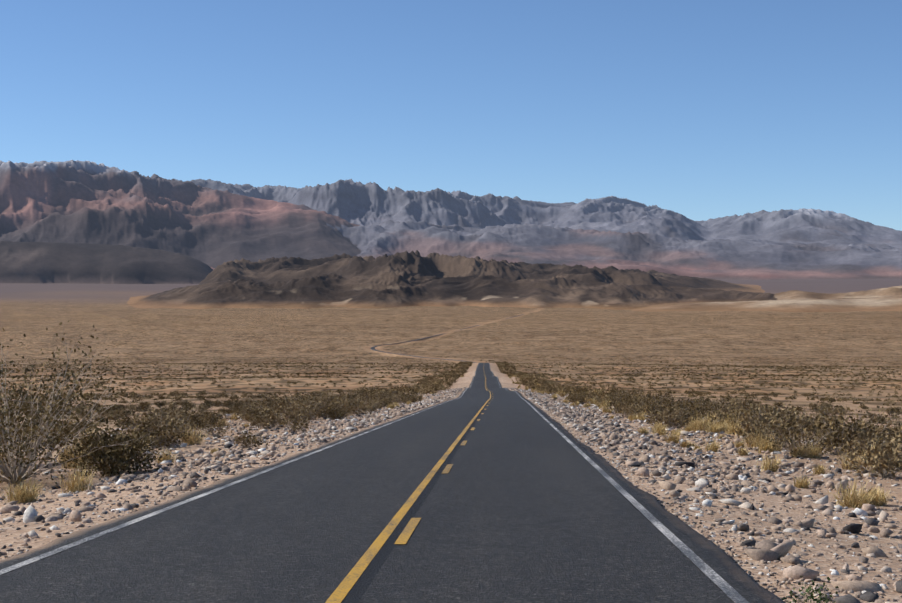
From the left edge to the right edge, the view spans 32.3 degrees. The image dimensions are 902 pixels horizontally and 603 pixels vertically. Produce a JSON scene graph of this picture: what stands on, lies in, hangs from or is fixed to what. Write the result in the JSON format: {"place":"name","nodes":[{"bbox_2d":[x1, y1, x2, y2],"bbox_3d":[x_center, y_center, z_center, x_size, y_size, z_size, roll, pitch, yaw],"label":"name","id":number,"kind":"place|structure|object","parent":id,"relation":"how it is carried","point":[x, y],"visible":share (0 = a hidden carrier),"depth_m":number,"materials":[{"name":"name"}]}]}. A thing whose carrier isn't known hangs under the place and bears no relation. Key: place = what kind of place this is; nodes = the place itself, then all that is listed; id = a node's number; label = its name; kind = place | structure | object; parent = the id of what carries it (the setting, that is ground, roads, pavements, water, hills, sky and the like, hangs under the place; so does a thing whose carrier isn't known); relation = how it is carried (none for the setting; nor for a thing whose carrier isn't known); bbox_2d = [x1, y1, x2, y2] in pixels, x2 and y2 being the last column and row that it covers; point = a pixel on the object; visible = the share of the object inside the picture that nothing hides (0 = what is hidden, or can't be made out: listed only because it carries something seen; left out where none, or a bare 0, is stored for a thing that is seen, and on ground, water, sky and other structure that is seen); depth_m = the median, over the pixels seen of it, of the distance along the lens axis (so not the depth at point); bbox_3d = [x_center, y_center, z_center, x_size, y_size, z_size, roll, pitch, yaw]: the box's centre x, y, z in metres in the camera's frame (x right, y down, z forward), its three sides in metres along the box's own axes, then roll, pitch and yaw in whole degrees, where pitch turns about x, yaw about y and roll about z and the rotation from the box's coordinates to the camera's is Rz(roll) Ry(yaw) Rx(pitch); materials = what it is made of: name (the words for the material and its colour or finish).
{"place":"outdoors","nodes":[
{"label":"outdoors","id":0,"kind":"place"},
{"bbox_2d":[0,314,784,602],"bbox_3d":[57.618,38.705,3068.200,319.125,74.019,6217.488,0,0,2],"label":"road asphalt","id":1,"kind":"structure","parent":0,"point":[522,501],"depth_m":17.03,"materials":[{"name":"grey asphalt"}]},
{"bbox_2d":[0,350,477,574],"bbox_3d":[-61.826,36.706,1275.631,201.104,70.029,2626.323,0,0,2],"label":"white road line","id":2,"kind":"object","parent":1,"relation":"on","point":[28,561],"visible":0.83,"depth_m":19.44,"materials":[{"name":"paint"}]},
{"bbox_2d":[325,351,490,602],"bbox_3d":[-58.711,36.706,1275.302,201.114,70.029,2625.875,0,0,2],"label":"yellow road line","id":3,"kind":"object","parent":1,"relation":"on","point":[342,590],"visible":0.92,"depth_m":16.83,"materials":[{"name":"paint"}]},
{"bbox_2d":[394,378,492,543],"bbox_3d":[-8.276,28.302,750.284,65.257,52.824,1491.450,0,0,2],"label":"road dashes","id":4,"kind":"object","parent":1,"relation":"on","point":[406,533],"visible":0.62,"depth_m":17.99,"materials":[{"name":"yellow paint"}]},
{"bbox_2d":[471,361,748,602],"bbox_3d":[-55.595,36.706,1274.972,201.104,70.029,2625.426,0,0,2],"label":"white road line","id":5,"kind":"object","parent":1,"relation":"on","point":[728,590],"visible":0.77,"depth_m":16.83,"materials":[{"name":"paint"}]},
{"bbox_2d":[0,279,901,602],"bbox_3d":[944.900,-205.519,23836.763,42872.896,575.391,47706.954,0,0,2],"label":"desert ground","id":6,"kind":"structure","parent":0,"point":[112,321],"depth_m":1787.91,"materials":[{"name":"beige sand"}]},
{"bbox_2d":[0,320,167,488],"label":"bush","id":7,"kind":"object","parent":6,"relation":"on","point":[112,456],"depth_m":33.92,"materials":[{"name":"plant"}]},
{"bbox_2d":[0,372,900,508],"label":"grass tufts","id":8,"kind":"object","parent":6,"relation":"on","point":[23,495],"visible":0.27,"depth_m":42.86,"materials":[{"name":"beige plant"}]},
{"bbox_2d":[0,355,900,380],"bbox_3d":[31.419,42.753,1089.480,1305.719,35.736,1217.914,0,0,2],"label":"bush","id":9,"kind":"object","parent":6,"relation":"on","point":[515,369],"visible":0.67,"depth_m":812.76,"materials":[{"name":"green plant"}]},
{"bbox_2d":[0,387,901,602],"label":"stones","id":10,"kind":"object","parent":6,"relation":"on","point":[773,549],"visible":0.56,"depth_m":32.94,"materials":[{"name":"grey stone"}]},
{"bbox_2d":[0,387,901,602],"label":"stones","id":11,"kind":"object","parent":6,"relation":"on","point":[850,577],"visible":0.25,"depth_m":24.93,"materials":[{"name":"grey stone"}]},
{"bbox_2d":[0,372,901,406],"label":"bush","id":12,"kind":"object","parent":6,"relation":"on","point":[412,389],"visible":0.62,"depth_m":267.18,"materials":[{"name":"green plant"}]},
{"bbox_2d":[1,355,901,380],"bbox_3d":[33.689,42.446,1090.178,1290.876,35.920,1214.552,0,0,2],"label":"dry bush","id":13,"kind":"object","parent":6,"relation":"on","point":[635,375],"visible":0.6,"depth_m":816.75,"materials":[{"name":"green plant"}]},
{"bbox_2d":[1,388,901,455],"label":"shrub","id":14,"kind":"object","parent":6,"relation":"on","point":[583,396],"depth_m":78.92,"materials":[{"name":"plant"}]},
{"bbox_2d":[5,372,901,405],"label":"dry bush","id":15,"kind":"object","parent":6,"relation":"on","point":[526,386],"visible":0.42,"depth_m":319.46,"materials":[{"name":"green plant"}]},
{"bbox_2d":[12,386,901,477],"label":"dry shrub","id":16,"kind":"object","parent":6,"relation":"on","point":[852,442],"depth_m":60.69,"materials":[{"name":"brown plant"}]},
{"bbox_2d":[58,460,873,573],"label":"boulders","id":17,"kind":"object","parent":6,"relation":"on","point":[810,522],"visible":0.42,"depth_m":25.89,"materials":[{"name":"grey stone"}]},
{"bbox_2d":[197,417,901,468],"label":"shrub","id":18,"kind":"object","parent":6,"relation":"on","point":[253,441],"depth_m":46.61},
{"bbox_2d":[781,576,838,602],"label":"green shrub","id":19,"kind":"object","parent":6,"relation":"on","point":[811,594],"depth_m":12.46,"materials":[{"name":"green plant"}]},
{"bbox_2d":[0,160,901,283],"bbox_3d":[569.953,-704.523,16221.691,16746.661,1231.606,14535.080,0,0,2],"label":"mountains","id":20,"kind":"structure","parent":0,"point":[78,222],"depth_m":12065.78,"materials":[{"name":"grey stone"}]},
{"bbox_2d":[0,0,901,230],"label":"sky","id":21,"kind":"structure","parent":0,"point":[698,110],"materials":[{"name":"blue"}]},
{"bbox_2d":[127,250,901,311],"bbox_3d":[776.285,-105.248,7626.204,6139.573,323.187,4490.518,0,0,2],"label":"hills","id":22,"kind":"structure","parent":0,"point":[405,279],"depth_m":7164.90,"materials":[{"name":"brown stone"}]}
]}

